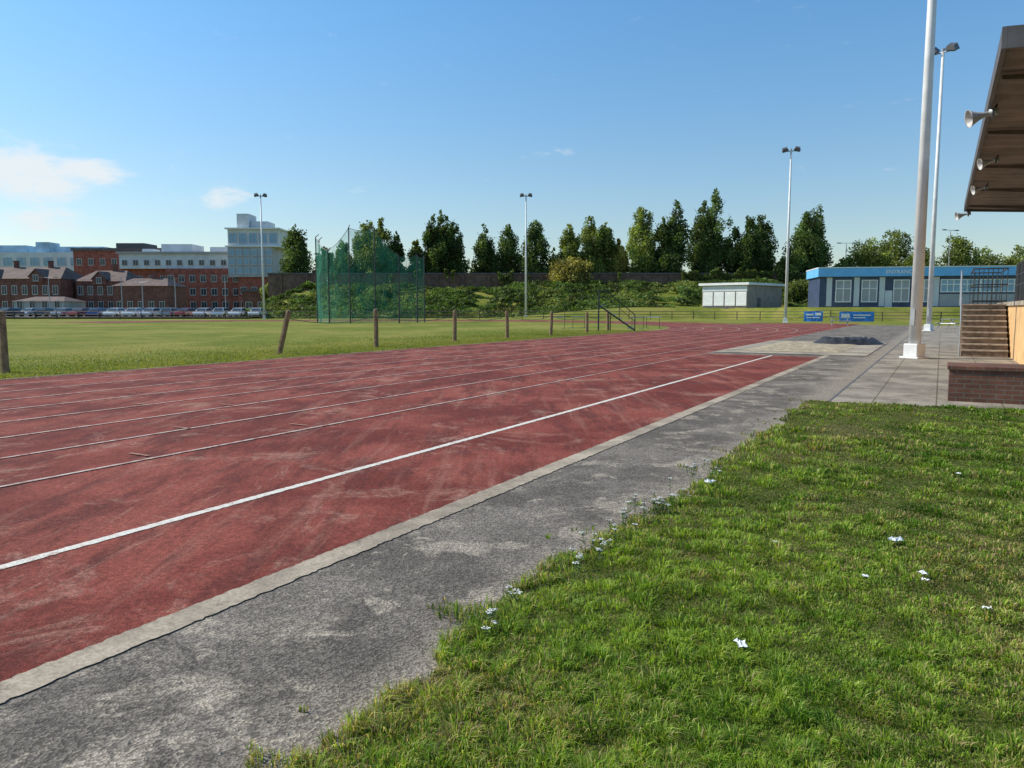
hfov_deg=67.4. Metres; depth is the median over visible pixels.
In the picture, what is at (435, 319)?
rope
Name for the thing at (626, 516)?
yarrow plant
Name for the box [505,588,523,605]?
yarrow plant
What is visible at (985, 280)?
window
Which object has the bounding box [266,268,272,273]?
window
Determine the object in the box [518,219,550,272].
poplar tree
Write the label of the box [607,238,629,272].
poplar tree
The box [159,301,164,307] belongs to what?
window
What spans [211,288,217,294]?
window
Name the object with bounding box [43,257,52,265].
window
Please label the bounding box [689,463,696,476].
yarrow plant
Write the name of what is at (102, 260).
window
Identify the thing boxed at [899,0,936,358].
floodlight mast
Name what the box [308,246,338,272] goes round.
poplar tree
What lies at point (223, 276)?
window
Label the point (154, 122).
sky
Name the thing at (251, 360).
kerb line
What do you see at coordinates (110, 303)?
window
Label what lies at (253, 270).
window
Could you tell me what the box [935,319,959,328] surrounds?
picnic table
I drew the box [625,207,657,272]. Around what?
poplar tree
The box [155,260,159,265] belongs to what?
window
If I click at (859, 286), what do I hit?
clubhouse
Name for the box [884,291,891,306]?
door
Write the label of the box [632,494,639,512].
yarrow plant
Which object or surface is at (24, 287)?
window
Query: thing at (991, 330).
grandstand
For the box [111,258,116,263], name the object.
window
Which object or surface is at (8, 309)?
parked car
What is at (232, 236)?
window
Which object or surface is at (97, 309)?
parked car
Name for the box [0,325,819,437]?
lane line
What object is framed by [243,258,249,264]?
window
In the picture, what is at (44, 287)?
window
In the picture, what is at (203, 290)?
window
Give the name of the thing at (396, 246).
poplar tree
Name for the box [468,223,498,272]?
poplar tree
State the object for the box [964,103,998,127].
loudspeaker
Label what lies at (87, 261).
brick block
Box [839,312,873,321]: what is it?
banner
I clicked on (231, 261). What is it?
window
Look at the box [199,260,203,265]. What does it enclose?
window
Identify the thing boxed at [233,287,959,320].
grass terrain
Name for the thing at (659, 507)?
yarrow plant
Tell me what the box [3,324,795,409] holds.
lane line
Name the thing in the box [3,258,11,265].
window
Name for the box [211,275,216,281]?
window
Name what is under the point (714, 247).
poplar tree
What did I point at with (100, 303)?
window
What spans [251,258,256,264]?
window
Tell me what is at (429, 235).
poplar tree
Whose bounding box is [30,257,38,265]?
window
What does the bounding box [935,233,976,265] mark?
broadleaf tree
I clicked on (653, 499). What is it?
yarrow plant
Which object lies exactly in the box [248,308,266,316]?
parked car
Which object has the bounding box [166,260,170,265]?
window
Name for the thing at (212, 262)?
window
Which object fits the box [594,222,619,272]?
poplar tree
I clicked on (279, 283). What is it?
boundary wall
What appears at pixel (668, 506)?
yarrow plant
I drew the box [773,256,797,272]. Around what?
broadleaf tree
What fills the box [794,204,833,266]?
poplar tree
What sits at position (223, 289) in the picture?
window
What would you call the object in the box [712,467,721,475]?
yarrow plant
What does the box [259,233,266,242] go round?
window
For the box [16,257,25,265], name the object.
window
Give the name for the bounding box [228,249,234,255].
window
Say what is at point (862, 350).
pit surround
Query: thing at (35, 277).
window
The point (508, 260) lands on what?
poplar tree
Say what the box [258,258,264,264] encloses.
window
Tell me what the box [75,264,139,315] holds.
brick house
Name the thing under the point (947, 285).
window
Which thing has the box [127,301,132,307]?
window
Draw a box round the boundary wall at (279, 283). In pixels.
[267,273,808,297]
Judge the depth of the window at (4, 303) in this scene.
167.02 m
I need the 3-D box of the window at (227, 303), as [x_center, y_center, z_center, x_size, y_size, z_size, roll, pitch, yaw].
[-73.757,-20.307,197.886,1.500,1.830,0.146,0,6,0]
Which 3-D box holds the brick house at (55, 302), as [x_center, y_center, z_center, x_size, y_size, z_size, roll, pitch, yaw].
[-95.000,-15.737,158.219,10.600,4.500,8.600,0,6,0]
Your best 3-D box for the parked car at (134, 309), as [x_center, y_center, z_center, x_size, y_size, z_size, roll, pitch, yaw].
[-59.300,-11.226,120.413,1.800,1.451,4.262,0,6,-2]
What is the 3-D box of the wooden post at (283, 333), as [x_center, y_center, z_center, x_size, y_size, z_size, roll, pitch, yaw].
[-7.605,-1.677,25.572,0.191,1.603,0.190,14,5,-1]
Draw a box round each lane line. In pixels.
[0,324,858,486]
[0,325,719,379]
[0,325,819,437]
[0,325,836,458]
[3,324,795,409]
[4,323,819,421]
[5,323,775,391]
[5,323,790,399]
[8,324,748,384]
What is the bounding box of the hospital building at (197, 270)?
[116,244,238,310]
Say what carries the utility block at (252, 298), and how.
on the grass terrain at (875, 310)
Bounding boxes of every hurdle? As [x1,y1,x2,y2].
[627,317,644,328]
[645,316,660,327]
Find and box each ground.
[0,315,959,400]
[313,401,1023,767]
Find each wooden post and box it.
[0,311,9,372]
[277,310,290,353]
[373,309,378,347]
[453,310,456,340]
[505,311,508,338]
[549,312,552,334]
[585,312,587,332]
[607,312,608,329]
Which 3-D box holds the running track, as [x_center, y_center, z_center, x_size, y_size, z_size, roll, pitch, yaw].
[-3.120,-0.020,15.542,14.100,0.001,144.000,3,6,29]
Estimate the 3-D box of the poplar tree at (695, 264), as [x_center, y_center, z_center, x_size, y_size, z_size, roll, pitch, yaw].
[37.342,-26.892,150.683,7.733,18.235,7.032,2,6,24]
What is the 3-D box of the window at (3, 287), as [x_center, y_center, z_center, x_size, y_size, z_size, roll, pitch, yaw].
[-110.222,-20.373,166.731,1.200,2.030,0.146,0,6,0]
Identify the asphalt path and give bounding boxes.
[0,397,806,767]
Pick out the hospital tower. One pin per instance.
(244, 255)
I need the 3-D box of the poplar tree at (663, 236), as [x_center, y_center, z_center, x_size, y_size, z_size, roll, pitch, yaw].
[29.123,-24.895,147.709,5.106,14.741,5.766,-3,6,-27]
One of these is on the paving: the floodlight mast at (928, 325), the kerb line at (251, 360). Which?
the floodlight mast at (928, 325)
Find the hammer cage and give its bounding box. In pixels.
[315,225,424,322]
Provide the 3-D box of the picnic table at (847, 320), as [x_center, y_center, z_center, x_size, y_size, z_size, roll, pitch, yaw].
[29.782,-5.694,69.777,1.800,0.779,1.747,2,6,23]
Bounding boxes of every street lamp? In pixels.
[39,277,57,315]
[218,277,234,315]
[942,229,958,265]
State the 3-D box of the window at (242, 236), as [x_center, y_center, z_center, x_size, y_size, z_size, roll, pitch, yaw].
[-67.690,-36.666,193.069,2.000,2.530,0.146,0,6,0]
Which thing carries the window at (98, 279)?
in the brick house at (95, 289)
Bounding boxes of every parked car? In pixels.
[0,308,24,316]
[22,308,41,315]
[33,308,57,316]
[50,308,74,316]
[68,308,92,316]
[86,308,110,316]
[103,308,126,316]
[122,308,143,316]
[139,308,159,316]
[158,308,179,316]
[175,308,195,316]
[193,308,211,316]
[211,308,228,316]
[228,308,245,316]
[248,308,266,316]
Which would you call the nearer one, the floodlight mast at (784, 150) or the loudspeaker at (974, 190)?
the loudspeaker at (974, 190)
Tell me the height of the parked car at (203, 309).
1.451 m
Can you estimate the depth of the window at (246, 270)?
193.49 m
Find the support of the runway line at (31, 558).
on the running track
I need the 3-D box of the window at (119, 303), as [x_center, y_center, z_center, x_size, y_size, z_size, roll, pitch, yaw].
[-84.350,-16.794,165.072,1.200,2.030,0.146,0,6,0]
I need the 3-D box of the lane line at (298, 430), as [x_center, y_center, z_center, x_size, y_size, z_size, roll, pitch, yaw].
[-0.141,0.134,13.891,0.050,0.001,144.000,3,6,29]
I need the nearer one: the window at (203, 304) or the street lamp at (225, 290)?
the street lamp at (225, 290)
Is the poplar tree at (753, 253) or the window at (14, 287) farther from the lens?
the window at (14, 287)
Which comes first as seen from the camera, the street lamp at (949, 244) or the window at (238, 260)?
the street lamp at (949, 244)
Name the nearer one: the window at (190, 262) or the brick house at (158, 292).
the brick house at (158, 292)
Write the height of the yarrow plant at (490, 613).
0.095 m
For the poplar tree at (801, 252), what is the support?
on the grass terrain at (875, 310)
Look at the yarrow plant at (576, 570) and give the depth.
4.20 m
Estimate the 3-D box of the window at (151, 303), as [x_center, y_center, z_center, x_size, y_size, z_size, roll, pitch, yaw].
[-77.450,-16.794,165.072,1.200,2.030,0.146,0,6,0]
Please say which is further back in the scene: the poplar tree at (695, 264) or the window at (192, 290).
the window at (192, 290)
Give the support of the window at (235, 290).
in the hospital building at (197, 270)
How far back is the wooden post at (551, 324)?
43.22 m
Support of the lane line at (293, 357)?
on the running track
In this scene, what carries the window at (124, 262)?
in the hospital building at (197, 270)
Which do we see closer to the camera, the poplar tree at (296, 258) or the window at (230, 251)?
the poplar tree at (296, 258)
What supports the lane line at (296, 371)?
on the running track
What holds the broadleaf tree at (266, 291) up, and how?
on the grass terrain at (875, 310)
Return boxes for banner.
[804,311,822,321]
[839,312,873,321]
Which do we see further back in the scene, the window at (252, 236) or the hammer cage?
the window at (252, 236)
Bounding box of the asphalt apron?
[706,325,959,400]
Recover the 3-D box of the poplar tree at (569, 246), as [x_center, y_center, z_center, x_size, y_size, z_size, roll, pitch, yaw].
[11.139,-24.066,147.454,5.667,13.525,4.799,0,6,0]
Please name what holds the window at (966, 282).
in the clubhouse
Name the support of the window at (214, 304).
in the hospital building at (197, 270)
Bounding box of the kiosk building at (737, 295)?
[699,282,784,308]
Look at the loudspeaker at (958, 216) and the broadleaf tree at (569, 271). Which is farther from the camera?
the broadleaf tree at (569, 271)
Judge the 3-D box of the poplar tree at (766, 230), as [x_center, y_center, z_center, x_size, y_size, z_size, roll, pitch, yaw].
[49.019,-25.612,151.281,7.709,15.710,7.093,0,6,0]
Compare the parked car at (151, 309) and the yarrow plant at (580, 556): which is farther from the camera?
the parked car at (151, 309)
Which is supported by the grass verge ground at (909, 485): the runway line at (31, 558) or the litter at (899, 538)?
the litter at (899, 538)
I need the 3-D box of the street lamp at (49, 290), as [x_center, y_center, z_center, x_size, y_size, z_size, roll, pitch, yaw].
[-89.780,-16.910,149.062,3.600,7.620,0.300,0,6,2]
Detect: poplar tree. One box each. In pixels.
[277,224,314,272]
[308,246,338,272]
[333,238,355,272]
[345,220,377,272]
[358,217,401,272]
[383,231,407,272]
[404,238,426,272]
[420,213,450,272]
[428,209,457,272]
[445,222,469,272]
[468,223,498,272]
[487,224,522,272]
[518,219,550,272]
[548,247,557,272]
[555,223,580,269]
[577,216,606,272]
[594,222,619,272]
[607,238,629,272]
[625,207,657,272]
[649,216,675,272]
[657,199,695,272]
[686,200,722,272]
[693,187,733,272]
[722,226,743,272]
[731,215,770,272]
[755,213,778,272]
[781,211,827,272]
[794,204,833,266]
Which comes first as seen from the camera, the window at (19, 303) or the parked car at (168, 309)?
the parked car at (168, 309)
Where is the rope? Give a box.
[290,315,607,322]
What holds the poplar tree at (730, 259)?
on the grass terrain at (875, 310)
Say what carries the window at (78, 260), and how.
in the brick block at (87, 261)
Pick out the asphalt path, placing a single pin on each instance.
(156, 713)
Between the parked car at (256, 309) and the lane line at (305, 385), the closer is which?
the lane line at (305, 385)
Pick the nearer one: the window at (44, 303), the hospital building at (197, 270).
the window at (44, 303)
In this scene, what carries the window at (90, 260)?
in the brick block at (87, 261)
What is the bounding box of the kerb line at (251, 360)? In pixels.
[8,331,638,378]
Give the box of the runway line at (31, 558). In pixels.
[0,355,772,568]
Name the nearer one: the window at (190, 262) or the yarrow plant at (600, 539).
the yarrow plant at (600, 539)
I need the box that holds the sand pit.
[745,341,856,352]
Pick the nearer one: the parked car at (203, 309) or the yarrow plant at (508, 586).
the yarrow plant at (508, 586)
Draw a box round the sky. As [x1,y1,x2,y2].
[0,0,1023,272]
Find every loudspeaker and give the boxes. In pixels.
[954,209,970,220]
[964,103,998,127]
[971,183,988,194]
[977,155,998,169]
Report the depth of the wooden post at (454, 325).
35.19 m
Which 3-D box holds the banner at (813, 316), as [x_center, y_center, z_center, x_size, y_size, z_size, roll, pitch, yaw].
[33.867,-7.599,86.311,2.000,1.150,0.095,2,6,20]
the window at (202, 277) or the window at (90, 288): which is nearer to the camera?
the window at (90, 288)
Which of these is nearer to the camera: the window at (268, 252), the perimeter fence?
the perimeter fence
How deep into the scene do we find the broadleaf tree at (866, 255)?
146.65 m
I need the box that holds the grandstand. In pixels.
[958,24,1023,363]
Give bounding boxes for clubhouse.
[806,265,1016,306]
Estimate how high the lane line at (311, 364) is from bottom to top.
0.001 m
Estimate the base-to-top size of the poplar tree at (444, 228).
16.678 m
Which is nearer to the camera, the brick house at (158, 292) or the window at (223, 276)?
the brick house at (158, 292)
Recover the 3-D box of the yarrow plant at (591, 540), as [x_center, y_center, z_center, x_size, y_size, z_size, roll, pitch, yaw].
[0.466,0.978,4.688,0.138,0.142,0.059,2,6,21]
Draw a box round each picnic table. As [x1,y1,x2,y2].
[829,317,850,325]
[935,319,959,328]
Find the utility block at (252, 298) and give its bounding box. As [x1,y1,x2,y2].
[241,289,261,308]
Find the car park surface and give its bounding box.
[6,316,245,317]
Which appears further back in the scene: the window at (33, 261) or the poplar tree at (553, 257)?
the window at (33, 261)
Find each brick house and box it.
[0,261,83,307]
[14,297,86,315]
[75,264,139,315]
[112,272,186,315]
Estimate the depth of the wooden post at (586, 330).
47.88 m
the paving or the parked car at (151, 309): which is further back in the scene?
the parked car at (151, 309)
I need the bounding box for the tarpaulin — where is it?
[814,336,886,345]
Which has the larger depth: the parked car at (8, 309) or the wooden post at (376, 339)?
the parked car at (8, 309)
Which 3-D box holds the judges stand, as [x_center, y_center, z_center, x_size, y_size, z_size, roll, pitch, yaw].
[7.121,-4.988,52.245,2.515,2.750,1.340,1,6,8]
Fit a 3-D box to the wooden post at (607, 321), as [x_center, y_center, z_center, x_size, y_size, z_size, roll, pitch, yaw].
[6.595,-4.270,52.816,0.187,1.391,0.177,2,6,22]
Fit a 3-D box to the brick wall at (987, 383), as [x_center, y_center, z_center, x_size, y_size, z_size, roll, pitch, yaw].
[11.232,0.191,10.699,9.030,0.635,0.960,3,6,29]
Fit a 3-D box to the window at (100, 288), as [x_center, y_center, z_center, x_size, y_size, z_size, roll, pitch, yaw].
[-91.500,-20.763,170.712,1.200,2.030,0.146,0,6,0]
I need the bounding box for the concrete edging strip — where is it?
[0,355,829,702]
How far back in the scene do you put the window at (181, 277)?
197.23 m
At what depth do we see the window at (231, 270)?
193.49 m
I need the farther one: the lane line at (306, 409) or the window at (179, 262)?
the window at (179, 262)
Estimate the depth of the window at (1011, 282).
100.39 m
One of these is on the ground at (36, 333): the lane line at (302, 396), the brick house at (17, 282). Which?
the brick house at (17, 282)
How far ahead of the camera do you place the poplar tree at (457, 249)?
147.27 m
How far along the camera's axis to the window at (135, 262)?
197.43 m
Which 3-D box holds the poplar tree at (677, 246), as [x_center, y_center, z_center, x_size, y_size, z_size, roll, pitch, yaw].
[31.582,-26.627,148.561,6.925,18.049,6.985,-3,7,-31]
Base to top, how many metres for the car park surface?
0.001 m
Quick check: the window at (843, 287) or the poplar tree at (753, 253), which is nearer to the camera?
the window at (843, 287)
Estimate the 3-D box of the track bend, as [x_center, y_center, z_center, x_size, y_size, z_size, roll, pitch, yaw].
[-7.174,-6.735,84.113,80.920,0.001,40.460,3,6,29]
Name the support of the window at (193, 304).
in the hospital building at (197, 270)
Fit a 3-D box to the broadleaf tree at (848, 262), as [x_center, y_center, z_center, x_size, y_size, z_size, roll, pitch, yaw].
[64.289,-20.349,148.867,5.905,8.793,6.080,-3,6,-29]
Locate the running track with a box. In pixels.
[0,323,857,681]
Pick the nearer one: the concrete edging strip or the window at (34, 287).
the concrete edging strip
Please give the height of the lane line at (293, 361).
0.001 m
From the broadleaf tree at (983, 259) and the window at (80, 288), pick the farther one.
the window at (80, 288)
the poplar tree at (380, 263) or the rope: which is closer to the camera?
the rope
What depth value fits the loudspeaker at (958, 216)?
30.65 m
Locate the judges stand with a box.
[598,290,635,330]
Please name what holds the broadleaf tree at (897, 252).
on the grass terrain at (875, 310)
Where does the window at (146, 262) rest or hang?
in the hospital building at (197, 270)
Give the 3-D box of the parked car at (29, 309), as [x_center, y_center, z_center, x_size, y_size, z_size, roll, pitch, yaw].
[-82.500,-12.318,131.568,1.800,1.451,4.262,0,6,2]
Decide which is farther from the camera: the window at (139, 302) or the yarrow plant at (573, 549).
the window at (139, 302)
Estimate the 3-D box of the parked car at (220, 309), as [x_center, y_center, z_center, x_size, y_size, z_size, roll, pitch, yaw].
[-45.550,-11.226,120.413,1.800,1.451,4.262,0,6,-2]
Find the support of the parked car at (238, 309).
on the car park surface
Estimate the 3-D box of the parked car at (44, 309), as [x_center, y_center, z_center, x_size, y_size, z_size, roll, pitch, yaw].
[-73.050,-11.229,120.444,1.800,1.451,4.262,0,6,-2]
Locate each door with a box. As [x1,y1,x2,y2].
[757,298,760,306]
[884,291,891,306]
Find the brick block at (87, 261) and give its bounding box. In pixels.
[71,243,160,275]
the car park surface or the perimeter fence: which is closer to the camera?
the perimeter fence
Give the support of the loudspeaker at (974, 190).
attached to the grandstand
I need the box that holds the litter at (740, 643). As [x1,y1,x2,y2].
[733,638,747,646]
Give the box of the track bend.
[67,320,817,332]
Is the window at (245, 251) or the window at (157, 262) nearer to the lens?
the window at (245, 251)
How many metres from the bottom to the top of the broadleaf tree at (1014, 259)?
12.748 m
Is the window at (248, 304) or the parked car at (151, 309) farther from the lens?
the window at (248, 304)
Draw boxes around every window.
[1,285,6,294]
[2,301,7,307]
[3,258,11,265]
[11,285,17,294]
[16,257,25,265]
[16,301,22,309]
[22,285,27,294]
[29,301,35,307]
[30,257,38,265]
[32,285,37,294]
[33,275,38,280]
[41,301,47,307]
[42,285,47,294]
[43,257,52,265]
[52,285,58,294]
[54,301,59,307]
[57,257,65,265]
[76,258,81,264]
[77,286,83,294]
[87,286,92,294]
[88,258,93,264]
[88,301,93,307]
[96,277,101,283]
[97,286,102,294]
[98,301,103,307]
[100,258,104,264]
[107,286,112,294]
[108,301,113,307]
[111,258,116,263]
[116,301,121,307]
[122,260,126,265]
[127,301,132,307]
[133,260,137,265]
[138,301,143,307]
[144,260,148,265]
[149,301,154,307]
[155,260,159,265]
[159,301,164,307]
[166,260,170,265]
[177,260,181,265]
[178,275,184,281]
[188,260,192,265]
[189,275,194,281]
[190,288,195,294]
[190,302,196,308]
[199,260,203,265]
[200,275,205,281]
[201,288,206,294]
[201,302,206,307]
[210,260,214,265]
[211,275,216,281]
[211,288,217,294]
[212,302,217,308]
[221,260,225,265]
[222,275,227,281]
[222,288,227,294]
[223,302,228,308]
[228,233,236,242]
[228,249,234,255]
[228,258,234,264]
[229,268,234,273]
[233,288,238,294]
[233,302,238,307]
[235,249,241,255]
[236,258,241,264]
[236,268,242,273]
[239,233,246,242]
[243,249,249,255]
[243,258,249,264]
[244,268,249,273]
[245,302,252,308]
[249,233,256,242]
[250,249,256,255]
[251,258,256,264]
[251,268,257,273]
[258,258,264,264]
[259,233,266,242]
[265,249,271,255]
[266,258,271,264]
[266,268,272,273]
[269,233,276,242]
[835,280,851,301]
[861,280,877,301]
[893,279,909,301]
[923,279,928,301]
[940,279,960,291]
[962,279,980,291]
[980,279,1000,291]
[1001,279,1015,291]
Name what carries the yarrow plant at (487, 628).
on the grass verge ground at (909, 485)
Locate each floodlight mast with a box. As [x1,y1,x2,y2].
[254,193,266,318]
[520,193,531,316]
[782,146,800,322]
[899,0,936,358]
[922,43,959,330]
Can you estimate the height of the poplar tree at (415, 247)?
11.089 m
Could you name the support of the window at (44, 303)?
in the brick house at (55, 302)
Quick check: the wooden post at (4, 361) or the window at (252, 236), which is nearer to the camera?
the wooden post at (4, 361)
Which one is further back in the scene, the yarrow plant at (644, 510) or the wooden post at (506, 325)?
the wooden post at (506, 325)
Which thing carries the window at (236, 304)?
in the hospital building at (197, 270)
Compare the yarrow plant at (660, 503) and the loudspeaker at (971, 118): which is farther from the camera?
the loudspeaker at (971, 118)
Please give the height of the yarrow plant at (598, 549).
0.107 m
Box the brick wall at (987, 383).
[947,362,1023,404]
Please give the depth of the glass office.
232.49 m
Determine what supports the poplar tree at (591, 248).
on the grass terrain at (875, 310)
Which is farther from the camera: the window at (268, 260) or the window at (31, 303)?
the window at (268, 260)
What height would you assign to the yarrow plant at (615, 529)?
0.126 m
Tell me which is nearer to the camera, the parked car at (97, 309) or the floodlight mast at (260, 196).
the floodlight mast at (260, 196)
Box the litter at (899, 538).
[888,536,903,540]
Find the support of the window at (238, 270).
in the hospital tower
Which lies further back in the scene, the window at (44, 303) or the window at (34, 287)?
the window at (34, 287)
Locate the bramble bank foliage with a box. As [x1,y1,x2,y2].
[229,276,807,318]
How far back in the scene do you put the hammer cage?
80.94 m
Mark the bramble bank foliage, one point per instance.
(631, 293)
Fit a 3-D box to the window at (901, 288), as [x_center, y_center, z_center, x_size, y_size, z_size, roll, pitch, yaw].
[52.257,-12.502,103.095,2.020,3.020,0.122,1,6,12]
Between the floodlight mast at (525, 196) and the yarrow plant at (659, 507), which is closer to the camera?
the yarrow plant at (659, 507)
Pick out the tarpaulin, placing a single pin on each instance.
(865, 340)
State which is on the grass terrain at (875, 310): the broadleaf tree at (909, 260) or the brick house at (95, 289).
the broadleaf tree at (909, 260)
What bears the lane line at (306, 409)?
on the running track
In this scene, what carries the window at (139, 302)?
in the brick house at (158, 292)
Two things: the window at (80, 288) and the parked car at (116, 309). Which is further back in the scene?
the window at (80, 288)
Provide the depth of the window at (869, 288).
103.91 m
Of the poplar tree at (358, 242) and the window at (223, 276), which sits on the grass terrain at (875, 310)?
the poplar tree at (358, 242)
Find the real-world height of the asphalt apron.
0.001 m
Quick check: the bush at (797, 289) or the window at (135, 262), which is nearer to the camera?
the bush at (797, 289)
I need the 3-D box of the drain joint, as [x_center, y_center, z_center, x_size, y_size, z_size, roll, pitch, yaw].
[16.472,-1.705,32.709,0.040,0.001,46.800,3,6,29]
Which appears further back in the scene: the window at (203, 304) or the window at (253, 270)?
the window at (203, 304)
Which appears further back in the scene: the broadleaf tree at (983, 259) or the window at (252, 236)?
the window at (252, 236)
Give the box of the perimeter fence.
[5,310,959,321]
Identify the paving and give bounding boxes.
[830,331,1023,409]
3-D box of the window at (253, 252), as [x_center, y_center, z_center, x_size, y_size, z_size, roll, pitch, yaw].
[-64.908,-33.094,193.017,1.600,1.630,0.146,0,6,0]
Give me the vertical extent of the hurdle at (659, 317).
0.907 m
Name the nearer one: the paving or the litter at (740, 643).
the litter at (740, 643)
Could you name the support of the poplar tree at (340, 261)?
on the grass terrain at (875, 310)
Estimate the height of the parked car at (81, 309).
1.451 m
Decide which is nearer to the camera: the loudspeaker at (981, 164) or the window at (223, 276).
the loudspeaker at (981, 164)
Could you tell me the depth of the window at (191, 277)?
197.23 m
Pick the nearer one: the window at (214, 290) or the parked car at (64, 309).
the parked car at (64, 309)
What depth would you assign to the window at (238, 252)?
193.02 m
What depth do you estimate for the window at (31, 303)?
154.09 m
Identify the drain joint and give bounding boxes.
[827,336,907,401]
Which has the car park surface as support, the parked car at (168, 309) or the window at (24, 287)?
the parked car at (168, 309)
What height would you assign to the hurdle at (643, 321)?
0.907 m
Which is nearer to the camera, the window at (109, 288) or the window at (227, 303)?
the window at (109, 288)
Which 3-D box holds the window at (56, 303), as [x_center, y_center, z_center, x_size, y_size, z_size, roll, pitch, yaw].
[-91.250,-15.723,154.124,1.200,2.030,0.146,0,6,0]
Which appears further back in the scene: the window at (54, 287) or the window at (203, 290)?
the window at (203, 290)
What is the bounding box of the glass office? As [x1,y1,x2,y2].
[0,242,108,270]
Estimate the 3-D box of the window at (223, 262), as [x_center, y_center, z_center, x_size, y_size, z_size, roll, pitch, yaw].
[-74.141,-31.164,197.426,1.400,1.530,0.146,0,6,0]
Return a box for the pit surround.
[713,341,885,355]
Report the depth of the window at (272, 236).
193.09 m
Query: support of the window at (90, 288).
in the brick house at (95, 289)
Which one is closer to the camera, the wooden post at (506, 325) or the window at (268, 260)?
the wooden post at (506, 325)
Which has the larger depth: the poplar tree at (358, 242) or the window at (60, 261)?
the window at (60, 261)
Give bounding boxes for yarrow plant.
[481,620,500,636]
[482,608,498,624]
[502,585,512,599]
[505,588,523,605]
[567,548,575,559]
[571,561,581,579]
[574,552,584,571]
[577,531,597,553]
[593,548,605,560]
[597,538,610,551]
[610,524,618,539]
[618,511,629,530]
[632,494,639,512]
[639,502,648,523]
[650,498,656,514]
[651,496,668,512]
[654,500,663,513]
[662,503,671,514]
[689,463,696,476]
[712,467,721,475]
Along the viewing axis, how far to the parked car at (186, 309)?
119.42 m
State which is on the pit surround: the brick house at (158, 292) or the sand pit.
the sand pit
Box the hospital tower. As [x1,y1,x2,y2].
[224,214,291,307]
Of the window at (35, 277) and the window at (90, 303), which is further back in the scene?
the window at (90, 303)
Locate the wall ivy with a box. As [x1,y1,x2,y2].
[326,267,805,285]
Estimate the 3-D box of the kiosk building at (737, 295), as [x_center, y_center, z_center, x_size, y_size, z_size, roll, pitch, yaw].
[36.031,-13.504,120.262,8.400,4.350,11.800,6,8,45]
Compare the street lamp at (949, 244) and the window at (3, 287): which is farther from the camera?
the window at (3, 287)
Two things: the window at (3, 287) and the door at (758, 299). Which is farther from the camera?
the window at (3, 287)
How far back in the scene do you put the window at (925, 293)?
102.47 m
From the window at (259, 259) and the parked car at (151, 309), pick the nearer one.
the parked car at (151, 309)
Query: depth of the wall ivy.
143.82 m
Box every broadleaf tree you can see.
[259,284,268,300]
[546,256,594,283]
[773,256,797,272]
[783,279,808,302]
[833,256,858,266]
[845,237,894,266]
[876,228,913,266]
[901,247,944,265]
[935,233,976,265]
[961,246,1006,265]
[998,245,1023,264]

